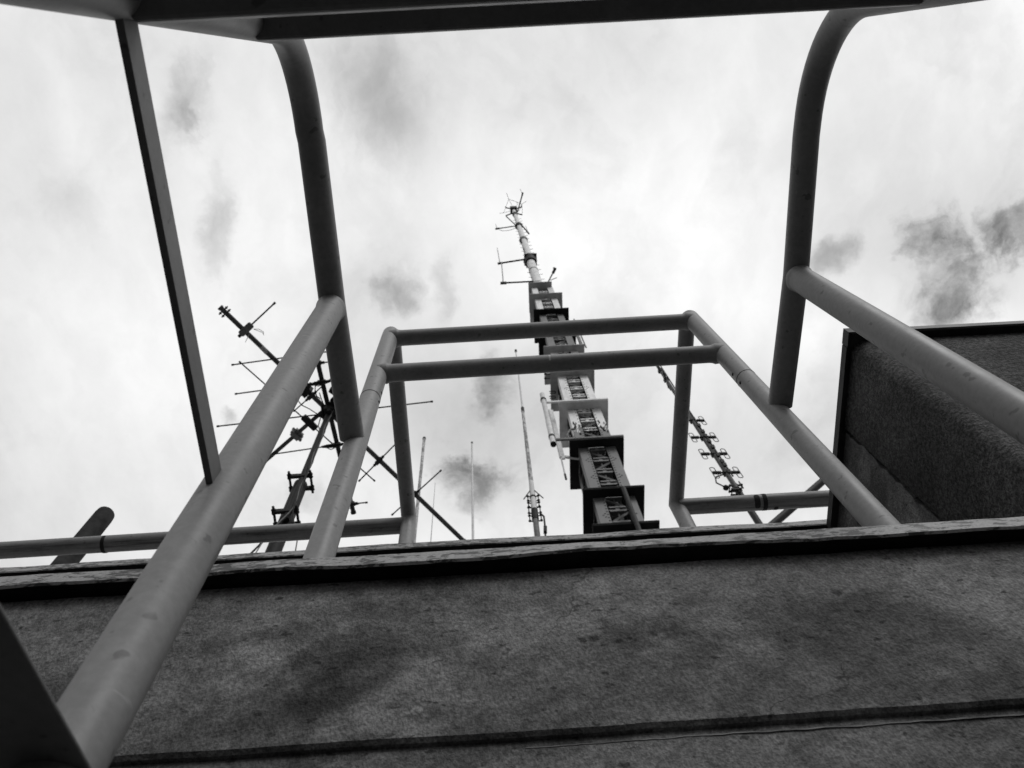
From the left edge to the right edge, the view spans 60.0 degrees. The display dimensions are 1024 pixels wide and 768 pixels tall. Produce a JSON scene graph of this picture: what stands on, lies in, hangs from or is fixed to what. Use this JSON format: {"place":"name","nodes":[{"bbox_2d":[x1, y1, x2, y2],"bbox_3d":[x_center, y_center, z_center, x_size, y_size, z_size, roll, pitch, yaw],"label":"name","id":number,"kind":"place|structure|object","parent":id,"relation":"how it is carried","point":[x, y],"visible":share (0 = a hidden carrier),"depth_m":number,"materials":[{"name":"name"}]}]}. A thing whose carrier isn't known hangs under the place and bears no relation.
{"place":"outdoors","nodes":[
{"label":"outdoors","id":0,"kind":"place"},
{"bbox_2d":[0,0,1023,567],"label":"sky","id":1,"kind":"structure","parent":0,"point":[650,160],"materials":[{"name":"white"}]},
{"bbox_2d":[495,189,659,533],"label":"broadcast tower","id":2,"kind":"structure","parent":0,"point":[613,499],"depth_m":26.68,"materials":[{"name":"metal"}]},
{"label":"roof deck","id":3,"kind":"structure","parent":0,"visible":0},
{"bbox_2d":[0,516,1023,767],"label":"concrete wall","id":4,"kind":"structure","parent":3,"relation":"on","point":[886,646],"depth_m":0.99,"materials":[{"name":"paint"}]},
{"bbox_2d":[0,519,827,576],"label":"roof","id":5,"kind":"structure","parent":4,"relation":"on","point":[469,544],"depth_m":2.25,"materials":[{"name":"paint"}]},
{"bbox_2d":[50,506,114,564],"bbox_3d":[-1.881,0.929,3.304,0.089,1.926,0.089,-3,-71,-2],"label":"vent pipe","id":6,"kind":"object","parent":5,"relation":"on","point":[99,521],"visible":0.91,"depth_m":4.01,"materials":[{"name":"grey metal"}]},
{"bbox_2d":[0,517,404,558],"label":"guard rail","id":7,"kind":"object","parent":5,"relation":"on","point":[154,540],"visible":0.73,"depth_m":2.44,"materials":[{"name":"metal"}]},
{"bbox_2d":[216,302,465,552],"bbox_3d":[-1.916,2.055,7.275,4.257,8.670,2.049,33,-75,-13],"label":"antenna mast","id":8,"kind":"object","parent":5,"relation":"on","point":[289,512],"visible":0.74,"depth_m":10.93,"materials":[{"name":"metal"}]},
{"bbox_2d":[414,437,425,542],"bbox_3d":[-1.583,4.110,12.591,0.214,17.300,0.080,-3,-71,-2],"label":"whip antenna","id":9,"kind":"object","parent":5,"relation":"on","point":[420,474],"visible":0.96,"depth_m":18.53,"materials":[{"name":"metal"}]},
{"bbox_2d":[430,489,434,541],"bbox_3d":[-1.823,6.917,16.693,0.083,23.195,0.026,-3,-71,-2],"label":"whip antenna","id":10,"kind":"object","parent":5,"relation":"on","point":[432,517],"visible":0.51,"depth_m":25.39,"materials":[{"name":"metal"}]},
{"bbox_2d":[471,442,473,538],"bbox_3d":[-0.524,4.125,12.421,0.062,16.870,0.050,-3,-71,-2],"label":"whip antenna","id":11,"kind":"object","parent":5,"relation":"on","point":[472,496],"visible":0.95,"depth_m":17.89,"materials":[{"name":"metal"}]},
{"bbox_2d":[515,349,546,535],"bbox_3d":[0.286,1.703,10.159,0.289,14.137,0.093,-11,-70,1],"label":"whip antenna","id":12,"kind":"object","parent":5,"relation":"on","point":[534,513],"visible":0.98,"depth_m":10.98,"materials":[{"name":"metal"}]},
{"bbox_2d":[656,366,762,523],"bbox_3d":[2.813,1.725,9.661,0.319,12.947,0.253,34,-76,-13],"label":"dipole mast","id":13,"kind":"object","parent":5,"relation":"on","point":[726,472],"visible":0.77,"depth_m":11.83,"materials":[{"name":"metal"}]},
{"bbox_2d":[679,490,828,514],"bbox_3d":[2.311,0.290,2.477,3.667,0.270,0.048,-3,-71,-2],"label":"guard rail","id":14,"kind":"object","parent":5,"relation":"on","point":[755,502],"visible":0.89,"depth_m":2.51,"materials":[{"name":"metal"}]},
{"bbox_2d":[769,479,824,522],"bbox_3d":[0.646,2.593,7.606,8.328,8.763,0.094,-3,-71,-2],"label":"slanted pipe","id":15,"kind":"object","parent":5,"relation":"on","point":[784,514],"visible":0.14,"depth_m":10.34,"materials":[{"name":"metal"}]},
{"bbox_2d":[826,321,1023,527],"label":"wall block","id":16,"kind":"structure","parent":4,"relation":"on","point":[910,446],"depth_m":1.85,"materials":[{"name":"paint"}]},
{"bbox_2d":[0,0,1023,767],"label":"ladder cage","id":17,"kind":"object","parent":3,"relation":"on","point":[86,720],"visible":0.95,"depth_m":1.07,"materials":[{"name":"grey paint"}]}
]}

